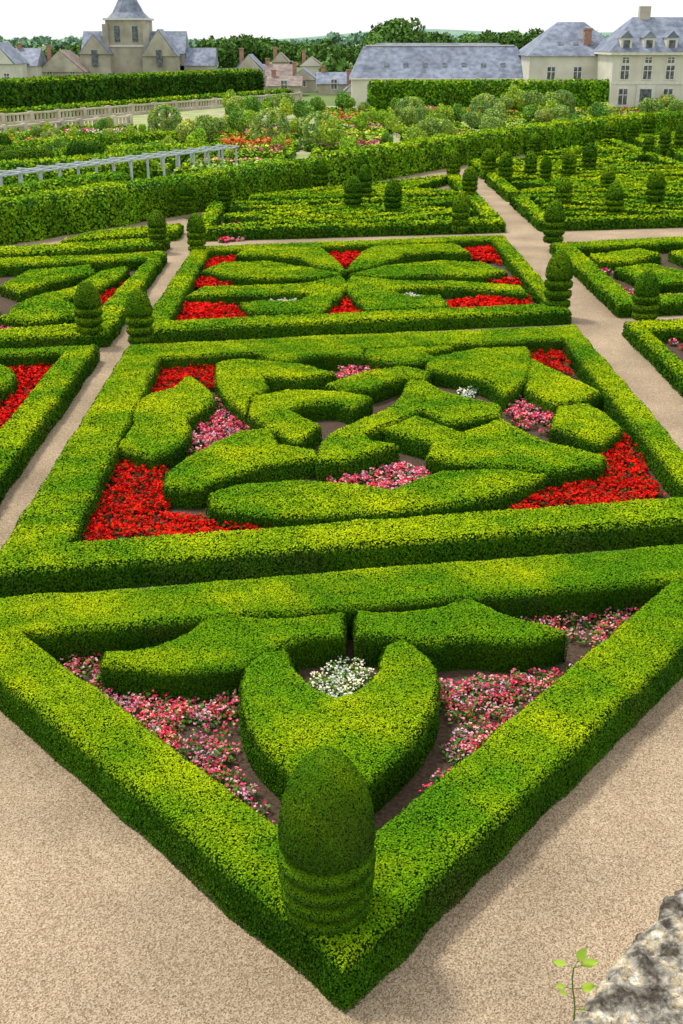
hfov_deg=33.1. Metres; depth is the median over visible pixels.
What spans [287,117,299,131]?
fruit tree
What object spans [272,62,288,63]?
walls
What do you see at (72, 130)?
fruit tree
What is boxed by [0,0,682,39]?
sky
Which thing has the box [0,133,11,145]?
rounded topiary
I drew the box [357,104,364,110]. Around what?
fruit tree
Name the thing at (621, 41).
dormer wall
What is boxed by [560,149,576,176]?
topiary bush
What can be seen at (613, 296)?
boxwood border hedge
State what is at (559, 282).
topiary bush
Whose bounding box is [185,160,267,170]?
vegetable bed plants
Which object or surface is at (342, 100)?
fruit tree
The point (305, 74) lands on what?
gable
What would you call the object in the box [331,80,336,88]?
window panes
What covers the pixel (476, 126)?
vegetable bed hedge
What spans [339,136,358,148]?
fruit tree
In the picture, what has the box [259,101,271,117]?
fruit tree
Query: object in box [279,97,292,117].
fruit tree
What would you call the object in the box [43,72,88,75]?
walls
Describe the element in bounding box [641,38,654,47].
dormer wall
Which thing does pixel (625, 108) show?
vegetable bed plants
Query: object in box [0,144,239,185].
wooden trellis
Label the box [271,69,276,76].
chimney
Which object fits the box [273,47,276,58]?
chimney
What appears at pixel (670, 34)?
dormer roof
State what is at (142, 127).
fruit tree
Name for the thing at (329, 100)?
ground
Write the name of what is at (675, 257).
boxwood parterre hedge
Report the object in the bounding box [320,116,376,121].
vegetable bed hedge
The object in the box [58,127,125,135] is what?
vegetable bed hedge
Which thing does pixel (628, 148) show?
boxwood border hedge
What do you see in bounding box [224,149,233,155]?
fruit tree
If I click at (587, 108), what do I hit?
vegetable bed hedge
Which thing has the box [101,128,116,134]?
fruit tree
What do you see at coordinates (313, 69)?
walls
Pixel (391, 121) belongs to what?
fruit tree
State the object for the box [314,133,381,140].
vegetable bed hedge
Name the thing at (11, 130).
fruit tree
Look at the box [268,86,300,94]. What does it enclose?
walls
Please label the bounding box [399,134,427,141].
vegetable bed hedge
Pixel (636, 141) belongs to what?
boxwood border hedge
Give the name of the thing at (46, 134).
fruit tree
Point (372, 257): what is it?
boxwood parterre hedge
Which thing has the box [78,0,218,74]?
church
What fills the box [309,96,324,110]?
fruit tree
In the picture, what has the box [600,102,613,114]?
fruit tree
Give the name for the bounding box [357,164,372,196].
topiary bush
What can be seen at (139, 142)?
vegetable bed plants
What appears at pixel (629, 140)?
boxwood border hedge
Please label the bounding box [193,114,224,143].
fruit tree
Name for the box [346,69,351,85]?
chimney
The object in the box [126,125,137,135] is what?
fruit tree
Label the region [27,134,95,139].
vegetable bed hedge
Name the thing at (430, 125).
fruit tree
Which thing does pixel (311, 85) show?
walls
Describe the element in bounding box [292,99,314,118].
fruit tree
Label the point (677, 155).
boxwood border hedge
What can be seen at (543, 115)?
fruit tree
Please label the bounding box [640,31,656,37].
dormer roof
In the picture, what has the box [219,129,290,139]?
vegetable bed plants
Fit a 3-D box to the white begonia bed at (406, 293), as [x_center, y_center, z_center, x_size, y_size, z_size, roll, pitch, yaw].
[0.150,-7.849,42.276,6.133,0.326,1.944,-4,23,-11]
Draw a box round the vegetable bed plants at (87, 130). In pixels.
[61,126,124,133]
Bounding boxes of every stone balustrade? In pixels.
[0,92,301,124]
[0,114,132,131]
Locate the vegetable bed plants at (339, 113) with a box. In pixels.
[320,110,368,116]
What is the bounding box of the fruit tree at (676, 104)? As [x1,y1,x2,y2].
[667,99,682,111]
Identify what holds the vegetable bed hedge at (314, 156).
on the kitchen garden
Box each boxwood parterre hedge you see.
[0,264,95,302]
[0,266,130,327]
[0,364,18,406]
[99,612,346,703]
[118,375,215,473]
[163,427,317,509]
[183,275,346,317]
[200,260,342,286]
[205,468,549,529]
[214,358,336,426]
[234,246,347,281]
[238,640,440,813]
[247,389,373,448]
[252,341,364,370]
[314,379,501,481]
[324,366,431,403]
[344,275,528,313]
[346,242,471,279]
[348,260,507,282]
[352,599,568,672]
[363,340,454,371]
[380,416,606,490]
[425,346,531,411]
[523,359,601,417]
[548,403,624,454]
[588,248,661,271]
[613,263,682,293]
[667,249,682,267]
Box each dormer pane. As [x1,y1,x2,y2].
[623,40,629,47]
[646,40,652,47]
[669,40,675,47]
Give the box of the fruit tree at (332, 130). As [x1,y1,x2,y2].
[318,114,346,148]
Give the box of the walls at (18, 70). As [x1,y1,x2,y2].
[0,63,27,78]
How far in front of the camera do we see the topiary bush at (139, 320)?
34.41 m
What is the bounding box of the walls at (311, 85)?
[301,80,316,91]
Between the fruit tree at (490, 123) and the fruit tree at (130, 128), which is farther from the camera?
the fruit tree at (130, 128)
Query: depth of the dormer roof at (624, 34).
146.24 m
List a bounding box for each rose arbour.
[147,104,182,131]
[249,107,289,139]
[297,111,337,150]
[394,96,425,123]
[469,93,498,113]
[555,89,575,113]
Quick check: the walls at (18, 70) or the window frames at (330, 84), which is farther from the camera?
the walls at (18, 70)
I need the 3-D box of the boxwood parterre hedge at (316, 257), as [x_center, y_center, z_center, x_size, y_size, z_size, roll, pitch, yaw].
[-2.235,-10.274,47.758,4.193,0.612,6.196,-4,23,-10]
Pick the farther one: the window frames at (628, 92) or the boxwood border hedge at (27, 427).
the window frames at (628, 92)
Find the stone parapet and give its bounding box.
[569,884,682,1023]
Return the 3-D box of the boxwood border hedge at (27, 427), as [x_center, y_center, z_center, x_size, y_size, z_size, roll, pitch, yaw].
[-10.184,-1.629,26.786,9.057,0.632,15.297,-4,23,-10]
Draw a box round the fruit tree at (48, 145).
[41,141,53,150]
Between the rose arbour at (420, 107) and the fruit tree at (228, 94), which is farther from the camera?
the fruit tree at (228, 94)
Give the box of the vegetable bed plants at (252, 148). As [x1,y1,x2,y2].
[226,144,287,152]
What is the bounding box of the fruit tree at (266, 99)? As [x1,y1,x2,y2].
[262,97,273,107]
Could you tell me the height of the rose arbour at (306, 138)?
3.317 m
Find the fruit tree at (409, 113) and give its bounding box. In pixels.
[398,106,416,126]
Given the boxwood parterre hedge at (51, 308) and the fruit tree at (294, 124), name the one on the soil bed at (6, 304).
the boxwood parterre hedge at (51, 308)
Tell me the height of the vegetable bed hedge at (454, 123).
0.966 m
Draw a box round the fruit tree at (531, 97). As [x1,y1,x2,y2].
[518,90,542,106]
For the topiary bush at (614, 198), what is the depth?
58.95 m
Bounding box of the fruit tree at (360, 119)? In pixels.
[351,111,368,127]
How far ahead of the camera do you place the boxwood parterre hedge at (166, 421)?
27.56 m
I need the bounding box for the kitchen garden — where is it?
[11,106,520,180]
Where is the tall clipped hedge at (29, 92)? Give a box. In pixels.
[0,68,264,110]
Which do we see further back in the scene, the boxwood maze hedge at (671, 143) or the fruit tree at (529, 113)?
the fruit tree at (529, 113)
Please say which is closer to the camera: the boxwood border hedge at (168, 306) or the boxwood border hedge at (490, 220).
the boxwood border hedge at (168, 306)
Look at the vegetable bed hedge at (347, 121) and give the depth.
124.89 m
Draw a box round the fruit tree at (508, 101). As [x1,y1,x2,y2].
[498,96,513,110]
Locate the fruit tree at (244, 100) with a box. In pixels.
[242,95,247,109]
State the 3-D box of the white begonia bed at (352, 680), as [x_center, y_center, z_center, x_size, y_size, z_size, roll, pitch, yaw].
[-0.045,2.540,17.107,0.999,0.243,1.614,7,24,17]
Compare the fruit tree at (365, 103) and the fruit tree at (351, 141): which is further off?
the fruit tree at (365, 103)
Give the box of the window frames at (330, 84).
[330,79,337,89]
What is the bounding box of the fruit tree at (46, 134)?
[40,131,57,138]
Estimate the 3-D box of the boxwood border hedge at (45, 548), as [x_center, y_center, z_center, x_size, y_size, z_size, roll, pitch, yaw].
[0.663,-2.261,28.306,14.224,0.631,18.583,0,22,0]
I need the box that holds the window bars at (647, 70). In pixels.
[621,66,673,78]
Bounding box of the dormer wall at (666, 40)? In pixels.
[663,38,677,47]
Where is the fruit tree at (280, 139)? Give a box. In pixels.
[271,133,285,146]
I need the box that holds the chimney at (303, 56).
[301,51,305,62]
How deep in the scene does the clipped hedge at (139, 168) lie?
76.25 m
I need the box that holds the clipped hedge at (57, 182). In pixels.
[0,169,132,202]
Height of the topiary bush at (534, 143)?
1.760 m
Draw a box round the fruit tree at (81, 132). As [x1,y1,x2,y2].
[72,130,86,137]
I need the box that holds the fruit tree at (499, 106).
[491,102,505,110]
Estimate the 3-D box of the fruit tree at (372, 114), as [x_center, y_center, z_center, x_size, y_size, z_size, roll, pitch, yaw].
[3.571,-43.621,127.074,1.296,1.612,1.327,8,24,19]
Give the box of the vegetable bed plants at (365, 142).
[313,138,381,145]
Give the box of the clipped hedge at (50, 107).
[0,88,293,121]
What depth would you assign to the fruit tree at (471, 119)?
114.33 m
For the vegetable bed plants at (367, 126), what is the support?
in the vegetable bed hedge at (387, 130)
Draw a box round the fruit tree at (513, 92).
[505,84,520,109]
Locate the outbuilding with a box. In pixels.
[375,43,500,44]
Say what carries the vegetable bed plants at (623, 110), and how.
in the vegetable bed hedge
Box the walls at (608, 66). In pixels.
[596,54,682,107]
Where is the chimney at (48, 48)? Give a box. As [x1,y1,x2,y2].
[45,45,50,60]
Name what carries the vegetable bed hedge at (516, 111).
on the kitchen garden
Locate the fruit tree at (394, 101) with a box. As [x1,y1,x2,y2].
[389,97,405,109]
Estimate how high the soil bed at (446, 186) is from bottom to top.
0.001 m
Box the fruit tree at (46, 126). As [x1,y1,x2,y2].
[42,121,50,130]
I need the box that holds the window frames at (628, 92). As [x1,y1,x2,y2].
[616,87,673,105]
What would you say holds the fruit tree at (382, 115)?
on the kitchen garden
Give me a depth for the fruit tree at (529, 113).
122.60 m
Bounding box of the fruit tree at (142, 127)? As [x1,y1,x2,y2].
[138,124,146,131]
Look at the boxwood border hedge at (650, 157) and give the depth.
83.39 m
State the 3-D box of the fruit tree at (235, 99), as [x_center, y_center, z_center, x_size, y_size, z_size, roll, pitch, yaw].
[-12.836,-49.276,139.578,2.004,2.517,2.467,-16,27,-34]
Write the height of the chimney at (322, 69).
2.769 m
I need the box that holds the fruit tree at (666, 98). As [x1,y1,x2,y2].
[660,94,674,106]
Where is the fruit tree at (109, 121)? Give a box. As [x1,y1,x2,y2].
[100,116,113,128]
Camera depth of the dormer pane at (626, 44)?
146.64 m
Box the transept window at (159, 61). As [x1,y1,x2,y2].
[156,50,162,65]
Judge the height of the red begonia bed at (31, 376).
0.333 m
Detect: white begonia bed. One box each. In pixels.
[269,292,419,301]
[309,655,375,696]
[457,386,476,398]
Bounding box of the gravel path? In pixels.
[0,154,682,1023]
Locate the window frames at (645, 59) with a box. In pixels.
[621,56,675,63]
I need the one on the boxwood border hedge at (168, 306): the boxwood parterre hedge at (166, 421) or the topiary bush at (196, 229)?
the topiary bush at (196, 229)
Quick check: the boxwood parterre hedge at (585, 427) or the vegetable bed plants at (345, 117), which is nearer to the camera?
the boxwood parterre hedge at (585, 427)
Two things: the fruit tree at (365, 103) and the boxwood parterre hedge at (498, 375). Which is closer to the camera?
the boxwood parterre hedge at (498, 375)
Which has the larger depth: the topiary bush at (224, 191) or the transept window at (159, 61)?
the transept window at (159, 61)
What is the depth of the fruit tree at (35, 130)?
105.08 m
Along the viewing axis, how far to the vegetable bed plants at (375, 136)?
104.50 m
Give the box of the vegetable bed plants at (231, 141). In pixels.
[219,136,293,145]
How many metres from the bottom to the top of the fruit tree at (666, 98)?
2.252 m
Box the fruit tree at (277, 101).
[270,93,294,108]
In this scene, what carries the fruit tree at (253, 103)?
on the kitchen garden
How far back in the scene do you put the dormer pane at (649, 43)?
146.59 m
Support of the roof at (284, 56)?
on the walls at (280, 62)
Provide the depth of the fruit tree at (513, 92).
144.44 m
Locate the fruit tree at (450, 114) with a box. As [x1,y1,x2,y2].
[443,105,455,122]
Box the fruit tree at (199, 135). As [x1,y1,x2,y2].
[185,127,207,143]
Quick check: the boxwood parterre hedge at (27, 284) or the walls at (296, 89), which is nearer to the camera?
the boxwood parterre hedge at (27, 284)
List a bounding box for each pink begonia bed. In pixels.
[0,265,682,349]
[60,603,645,821]
[188,365,552,490]
[218,221,245,242]
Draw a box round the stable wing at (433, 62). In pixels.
[349,45,523,105]
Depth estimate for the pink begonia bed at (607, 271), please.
37.84 m
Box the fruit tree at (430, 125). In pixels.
[416,116,452,136]
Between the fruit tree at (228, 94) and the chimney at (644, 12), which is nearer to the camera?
the fruit tree at (228, 94)
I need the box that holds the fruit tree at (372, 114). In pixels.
[368,110,377,119]
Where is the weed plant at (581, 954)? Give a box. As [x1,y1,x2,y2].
[552,948,598,1021]
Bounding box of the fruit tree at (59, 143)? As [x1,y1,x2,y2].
[52,138,67,148]
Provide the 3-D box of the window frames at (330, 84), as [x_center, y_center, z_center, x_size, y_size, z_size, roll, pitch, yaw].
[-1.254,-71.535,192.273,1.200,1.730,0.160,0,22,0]
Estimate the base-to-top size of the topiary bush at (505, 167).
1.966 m
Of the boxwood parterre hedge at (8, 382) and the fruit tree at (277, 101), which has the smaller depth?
the boxwood parterre hedge at (8, 382)
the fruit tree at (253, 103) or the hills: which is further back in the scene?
the hills
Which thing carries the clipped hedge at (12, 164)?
on the kitchen garden
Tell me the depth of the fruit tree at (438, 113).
118.76 m
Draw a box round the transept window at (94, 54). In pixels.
[91,50,97,65]
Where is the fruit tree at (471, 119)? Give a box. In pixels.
[461,111,482,128]
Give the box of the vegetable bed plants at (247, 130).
[239,129,298,133]
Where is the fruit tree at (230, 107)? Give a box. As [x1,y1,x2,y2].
[224,102,243,114]
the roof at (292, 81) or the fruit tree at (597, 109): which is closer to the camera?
the fruit tree at (597, 109)
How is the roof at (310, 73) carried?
on the walls at (311, 85)
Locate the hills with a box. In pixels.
[42,29,612,45]
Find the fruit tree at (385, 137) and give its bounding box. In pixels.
[380,132,393,142]
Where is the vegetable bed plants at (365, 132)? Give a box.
[346,129,379,133]
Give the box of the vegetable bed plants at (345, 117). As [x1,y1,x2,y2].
[333,115,370,119]
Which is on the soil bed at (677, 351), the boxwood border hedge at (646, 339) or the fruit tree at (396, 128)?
the boxwood border hedge at (646, 339)
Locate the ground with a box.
[7,39,637,147]
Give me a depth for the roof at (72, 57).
239.88 m
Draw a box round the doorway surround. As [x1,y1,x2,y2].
[635,85,655,106]
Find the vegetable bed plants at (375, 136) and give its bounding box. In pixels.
[342,133,380,139]
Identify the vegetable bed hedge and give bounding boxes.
[0,128,32,136]
[10,133,26,140]
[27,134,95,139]
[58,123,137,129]
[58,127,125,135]
[116,139,185,146]
[145,161,174,177]
[150,158,175,167]
[174,161,270,175]
[184,152,285,164]
[212,145,296,159]
[213,134,296,142]
[214,139,298,151]
[231,128,303,138]
[304,139,388,151]
[307,153,324,161]
[309,145,366,155]
[312,128,388,135]
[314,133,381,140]
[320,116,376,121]
[320,119,377,124]
[321,109,376,112]
[324,106,375,110]
[345,123,392,133]
[398,124,469,133]
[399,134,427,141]
[400,127,475,135]
[401,121,462,125]
[463,109,520,113]
[472,118,538,128]
[478,112,522,117]
[507,116,539,121]
[570,112,592,117]
[582,106,638,111]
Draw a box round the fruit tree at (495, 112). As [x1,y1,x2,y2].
[481,108,506,122]
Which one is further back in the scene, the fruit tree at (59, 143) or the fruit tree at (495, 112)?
the fruit tree at (495, 112)
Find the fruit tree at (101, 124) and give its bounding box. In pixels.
[93,119,106,130]
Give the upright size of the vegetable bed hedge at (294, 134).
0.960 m
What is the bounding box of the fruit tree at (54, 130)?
[48,127,58,135]
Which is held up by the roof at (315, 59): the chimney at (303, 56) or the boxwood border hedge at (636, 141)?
the chimney at (303, 56)
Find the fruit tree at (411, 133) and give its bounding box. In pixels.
[404,125,427,140]
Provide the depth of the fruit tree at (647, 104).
124.38 m
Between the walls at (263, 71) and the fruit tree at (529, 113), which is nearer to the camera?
the fruit tree at (529, 113)
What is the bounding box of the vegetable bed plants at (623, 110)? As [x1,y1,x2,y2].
[613,109,638,112]
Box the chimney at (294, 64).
[292,62,296,75]
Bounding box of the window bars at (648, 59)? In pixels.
[623,57,674,62]
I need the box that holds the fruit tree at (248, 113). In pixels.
[243,109,257,119]
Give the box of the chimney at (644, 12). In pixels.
[638,6,650,18]
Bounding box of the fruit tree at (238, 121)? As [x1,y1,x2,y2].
[227,112,249,133]
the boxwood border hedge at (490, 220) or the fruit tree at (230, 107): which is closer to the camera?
the boxwood border hedge at (490, 220)
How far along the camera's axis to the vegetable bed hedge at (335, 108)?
145.48 m
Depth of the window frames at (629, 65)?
147.49 m
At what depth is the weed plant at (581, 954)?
2.07 m
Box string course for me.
[611,82,682,83]
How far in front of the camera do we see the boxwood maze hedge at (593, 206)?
62.46 m
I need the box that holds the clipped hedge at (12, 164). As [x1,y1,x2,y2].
[0,146,206,170]
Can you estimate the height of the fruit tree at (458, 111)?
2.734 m
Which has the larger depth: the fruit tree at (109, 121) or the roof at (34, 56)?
the roof at (34, 56)
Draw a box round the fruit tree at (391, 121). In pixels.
[383,113,397,134]
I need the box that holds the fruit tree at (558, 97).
[541,91,564,105]
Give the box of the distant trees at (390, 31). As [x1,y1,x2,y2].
[12,17,544,86]
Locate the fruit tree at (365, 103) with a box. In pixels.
[360,101,368,108]
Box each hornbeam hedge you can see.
[0,157,315,245]
[322,110,682,185]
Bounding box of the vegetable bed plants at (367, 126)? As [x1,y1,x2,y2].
[342,122,383,128]
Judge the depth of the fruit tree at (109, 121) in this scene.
113.42 m
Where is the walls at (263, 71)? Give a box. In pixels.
[262,70,265,89]
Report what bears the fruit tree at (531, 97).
on the kitchen garden
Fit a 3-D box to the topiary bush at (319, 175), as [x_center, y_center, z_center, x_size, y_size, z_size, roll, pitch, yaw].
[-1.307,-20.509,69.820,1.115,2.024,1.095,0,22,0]
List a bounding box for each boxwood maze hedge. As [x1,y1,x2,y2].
[222,197,478,226]
[269,175,457,199]
[495,153,669,169]
[509,171,682,190]
[534,194,682,217]
[542,142,624,155]
[654,138,675,147]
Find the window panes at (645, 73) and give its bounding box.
[620,66,674,78]
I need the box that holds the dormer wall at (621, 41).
[618,38,632,47]
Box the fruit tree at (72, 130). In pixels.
[66,126,78,135]
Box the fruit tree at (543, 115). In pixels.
[534,109,552,121]
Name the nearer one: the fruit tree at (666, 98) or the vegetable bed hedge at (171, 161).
the vegetable bed hedge at (171, 161)
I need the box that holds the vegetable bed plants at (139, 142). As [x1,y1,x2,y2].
[128,141,185,145]
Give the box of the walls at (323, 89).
[318,84,346,94]
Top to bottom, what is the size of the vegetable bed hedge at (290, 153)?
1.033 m
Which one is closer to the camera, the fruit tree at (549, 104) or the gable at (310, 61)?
the fruit tree at (549, 104)
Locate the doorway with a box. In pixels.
[639,89,651,102]
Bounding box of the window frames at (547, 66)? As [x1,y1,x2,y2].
[546,66,582,80]
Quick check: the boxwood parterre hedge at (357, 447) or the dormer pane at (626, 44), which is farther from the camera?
the dormer pane at (626, 44)
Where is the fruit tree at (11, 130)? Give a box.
[7,127,15,133]
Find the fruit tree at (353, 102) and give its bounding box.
[345,94,355,108]
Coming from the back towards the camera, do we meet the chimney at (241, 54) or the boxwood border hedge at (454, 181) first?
the chimney at (241, 54)
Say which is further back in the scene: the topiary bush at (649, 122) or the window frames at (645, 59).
the window frames at (645, 59)
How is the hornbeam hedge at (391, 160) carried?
on the kitchen garden
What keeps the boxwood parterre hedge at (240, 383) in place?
on the soil bed at (329, 426)
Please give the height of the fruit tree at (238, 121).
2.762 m
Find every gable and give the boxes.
[0,50,12,63]
[42,51,82,71]
[238,55,260,69]
[272,53,286,61]
[295,69,314,79]
[301,57,319,65]
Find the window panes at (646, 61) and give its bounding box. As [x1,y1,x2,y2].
[623,57,674,62]
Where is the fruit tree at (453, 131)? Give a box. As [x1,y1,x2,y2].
[445,122,457,134]
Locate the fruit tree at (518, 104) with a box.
[514,89,526,111]
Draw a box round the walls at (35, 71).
[27,66,42,76]
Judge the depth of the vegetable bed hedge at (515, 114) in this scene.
136.33 m
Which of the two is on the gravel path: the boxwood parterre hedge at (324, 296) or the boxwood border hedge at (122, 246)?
the boxwood border hedge at (122, 246)
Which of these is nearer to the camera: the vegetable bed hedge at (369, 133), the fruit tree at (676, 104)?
the vegetable bed hedge at (369, 133)
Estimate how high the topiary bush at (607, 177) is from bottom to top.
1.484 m
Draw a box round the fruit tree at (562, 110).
[549,104,569,119]
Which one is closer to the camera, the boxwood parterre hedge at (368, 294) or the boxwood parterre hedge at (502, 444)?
the boxwood parterre hedge at (502, 444)
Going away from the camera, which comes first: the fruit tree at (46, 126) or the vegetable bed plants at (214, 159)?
the vegetable bed plants at (214, 159)
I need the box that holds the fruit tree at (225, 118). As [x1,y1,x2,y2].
[222,115,228,127]
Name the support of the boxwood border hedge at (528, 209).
on the soil bed
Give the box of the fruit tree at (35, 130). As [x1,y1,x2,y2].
[29,125,43,137]
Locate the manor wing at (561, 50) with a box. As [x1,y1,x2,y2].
[519,22,604,81]
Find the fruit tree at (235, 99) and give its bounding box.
[226,95,242,107]
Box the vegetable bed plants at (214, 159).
[198,155,267,160]
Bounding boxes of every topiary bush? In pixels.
[73,280,103,335]
[125,287,153,344]
[147,208,166,244]
[178,179,194,211]
[186,213,205,251]
[217,174,232,204]
[277,746,376,936]
[311,157,328,188]
[343,175,362,208]
[356,155,369,175]
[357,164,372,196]
[384,178,402,211]
[446,149,460,174]
[451,192,469,232]
[461,166,478,194]
[480,148,496,173]
[497,151,513,181]
[524,150,537,176]
[527,133,541,154]
[539,155,552,181]
[542,200,565,243]
[543,250,573,308]
[554,177,572,206]
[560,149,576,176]
[581,142,597,170]
[582,131,594,149]
[599,167,615,187]
[604,120,617,138]
[604,181,623,215]
[626,120,639,138]
[631,270,660,321]
[642,111,655,134]
[642,133,654,153]
[645,169,665,206]
[658,127,671,152]
[673,118,682,148]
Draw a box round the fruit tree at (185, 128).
[175,118,195,139]
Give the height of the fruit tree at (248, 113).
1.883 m
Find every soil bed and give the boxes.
[0,271,135,316]
[63,615,628,836]
[88,356,671,541]
[182,256,535,314]
[434,184,450,189]
[589,253,682,295]
[662,342,682,361]
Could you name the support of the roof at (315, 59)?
on the walls at (313, 69)
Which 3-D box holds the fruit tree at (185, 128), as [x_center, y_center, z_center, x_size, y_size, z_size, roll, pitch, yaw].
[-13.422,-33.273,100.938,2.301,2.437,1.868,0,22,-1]
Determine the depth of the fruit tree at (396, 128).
111.30 m
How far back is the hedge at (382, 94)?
149.48 m
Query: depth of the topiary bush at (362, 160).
73.40 m
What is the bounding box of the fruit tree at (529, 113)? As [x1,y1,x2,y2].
[521,103,537,122]
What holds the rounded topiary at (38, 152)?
on the kitchen garden
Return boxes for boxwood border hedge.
[0,237,170,258]
[0,251,167,350]
[0,324,682,598]
[0,344,99,503]
[0,544,682,1013]
[59,223,183,242]
[151,235,571,343]
[201,194,505,241]
[246,174,478,201]
[468,151,682,179]
[484,168,682,201]
[509,189,682,231]
[525,138,642,156]
[549,236,682,317]
[621,318,682,396]
[623,130,675,143]
[631,137,682,157]
[672,150,682,161]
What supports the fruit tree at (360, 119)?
on the kitchen garden
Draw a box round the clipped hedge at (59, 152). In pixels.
[55,142,228,158]
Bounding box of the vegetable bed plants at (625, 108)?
[589,107,634,109]
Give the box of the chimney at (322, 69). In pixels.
[320,66,325,72]
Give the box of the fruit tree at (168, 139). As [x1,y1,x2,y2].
[159,135,174,146]
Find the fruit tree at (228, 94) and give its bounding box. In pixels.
[221,89,235,107]
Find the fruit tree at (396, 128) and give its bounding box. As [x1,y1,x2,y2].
[392,122,400,136]
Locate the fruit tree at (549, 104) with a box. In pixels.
[544,97,559,120]
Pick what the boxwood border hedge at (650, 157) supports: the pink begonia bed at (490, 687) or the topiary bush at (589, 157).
the topiary bush at (589, 157)
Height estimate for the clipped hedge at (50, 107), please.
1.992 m
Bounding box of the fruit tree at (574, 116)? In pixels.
[568,112,581,122]
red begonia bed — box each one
[0,280,123,427]
[82,348,665,543]
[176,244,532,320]
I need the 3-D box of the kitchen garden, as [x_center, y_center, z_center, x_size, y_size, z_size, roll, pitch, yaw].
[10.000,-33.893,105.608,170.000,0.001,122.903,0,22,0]
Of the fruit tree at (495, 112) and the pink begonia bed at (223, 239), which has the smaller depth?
the pink begonia bed at (223, 239)
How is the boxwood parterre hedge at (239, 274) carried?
on the soil bed at (503, 267)
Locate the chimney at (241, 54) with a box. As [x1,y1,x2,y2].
[239,48,243,62]
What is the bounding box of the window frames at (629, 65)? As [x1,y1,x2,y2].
[619,64,675,79]
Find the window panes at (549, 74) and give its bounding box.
[547,67,581,79]
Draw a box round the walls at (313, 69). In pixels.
[300,66,320,74]
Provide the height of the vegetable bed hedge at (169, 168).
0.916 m
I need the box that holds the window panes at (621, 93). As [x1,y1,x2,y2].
[618,89,672,104]
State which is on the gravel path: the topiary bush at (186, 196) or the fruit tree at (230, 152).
the topiary bush at (186, 196)
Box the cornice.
[594,51,682,54]
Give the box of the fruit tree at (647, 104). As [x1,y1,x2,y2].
[638,97,664,113]
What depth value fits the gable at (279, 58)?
232.30 m
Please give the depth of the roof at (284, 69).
211.92 m
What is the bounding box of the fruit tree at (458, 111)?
[452,104,467,121]
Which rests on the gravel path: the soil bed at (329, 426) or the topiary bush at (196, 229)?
the soil bed at (329, 426)
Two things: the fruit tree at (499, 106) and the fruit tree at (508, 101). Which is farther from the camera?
the fruit tree at (508, 101)
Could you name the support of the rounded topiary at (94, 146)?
on the kitchen garden
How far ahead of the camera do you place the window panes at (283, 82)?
187.46 m
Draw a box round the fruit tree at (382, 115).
[376,109,390,125]
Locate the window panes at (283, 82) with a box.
[281,81,286,88]
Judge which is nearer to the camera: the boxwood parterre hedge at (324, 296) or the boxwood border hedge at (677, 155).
the boxwood parterre hedge at (324, 296)
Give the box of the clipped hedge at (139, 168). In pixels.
[3,159,159,184]
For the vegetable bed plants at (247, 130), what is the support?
in the vegetable bed hedge at (294, 134)
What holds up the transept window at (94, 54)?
in the church
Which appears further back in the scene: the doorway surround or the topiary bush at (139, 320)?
the doorway surround
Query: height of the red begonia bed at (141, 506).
0.325 m
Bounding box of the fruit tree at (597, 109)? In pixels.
[589,101,609,117]
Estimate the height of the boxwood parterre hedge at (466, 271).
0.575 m
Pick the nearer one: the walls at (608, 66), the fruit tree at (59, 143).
the fruit tree at (59, 143)
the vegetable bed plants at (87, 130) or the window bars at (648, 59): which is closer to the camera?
the vegetable bed plants at (87, 130)
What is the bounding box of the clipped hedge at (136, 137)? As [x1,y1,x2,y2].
[8,129,230,149]
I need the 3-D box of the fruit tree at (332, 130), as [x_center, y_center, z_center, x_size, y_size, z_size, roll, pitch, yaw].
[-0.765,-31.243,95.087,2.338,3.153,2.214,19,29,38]
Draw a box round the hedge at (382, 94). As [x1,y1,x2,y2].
[366,78,609,110]
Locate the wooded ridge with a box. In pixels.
[0,31,608,48]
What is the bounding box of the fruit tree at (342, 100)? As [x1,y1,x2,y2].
[334,91,350,110]
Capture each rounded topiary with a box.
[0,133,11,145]
[0,145,12,153]
[0,148,24,162]
[20,147,34,159]
[31,146,54,159]
[66,139,84,156]
[84,140,105,155]
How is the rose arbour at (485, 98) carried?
on the kitchen garden
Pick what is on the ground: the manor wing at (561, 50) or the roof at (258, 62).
the manor wing at (561, 50)
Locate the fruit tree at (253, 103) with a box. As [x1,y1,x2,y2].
[244,96,262,111]
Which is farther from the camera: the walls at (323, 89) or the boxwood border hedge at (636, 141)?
the walls at (323, 89)
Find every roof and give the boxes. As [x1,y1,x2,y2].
[0,42,28,63]
[15,48,46,65]
[42,50,89,71]
[235,54,266,69]
[263,64,292,75]
[266,76,302,85]
[271,52,290,61]
[294,68,315,79]
[299,56,319,65]
[316,72,346,83]
[593,17,682,51]
[615,31,633,37]
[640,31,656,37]
[662,31,679,37]
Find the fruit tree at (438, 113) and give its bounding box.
[429,103,447,120]
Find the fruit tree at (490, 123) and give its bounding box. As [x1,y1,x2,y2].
[479,117,505,128]
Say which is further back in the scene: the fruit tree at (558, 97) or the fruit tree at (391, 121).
the fruit tree at (558, 97)
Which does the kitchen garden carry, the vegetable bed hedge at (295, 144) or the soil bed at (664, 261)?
the vegetable bed hedge at (295, 144)
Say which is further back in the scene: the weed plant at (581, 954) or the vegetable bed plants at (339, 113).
the vegetable bed plants at (339, 113)
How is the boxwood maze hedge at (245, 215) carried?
on the soil bed
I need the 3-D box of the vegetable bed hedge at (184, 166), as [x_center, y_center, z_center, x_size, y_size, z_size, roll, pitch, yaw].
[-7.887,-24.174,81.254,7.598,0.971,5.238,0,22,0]

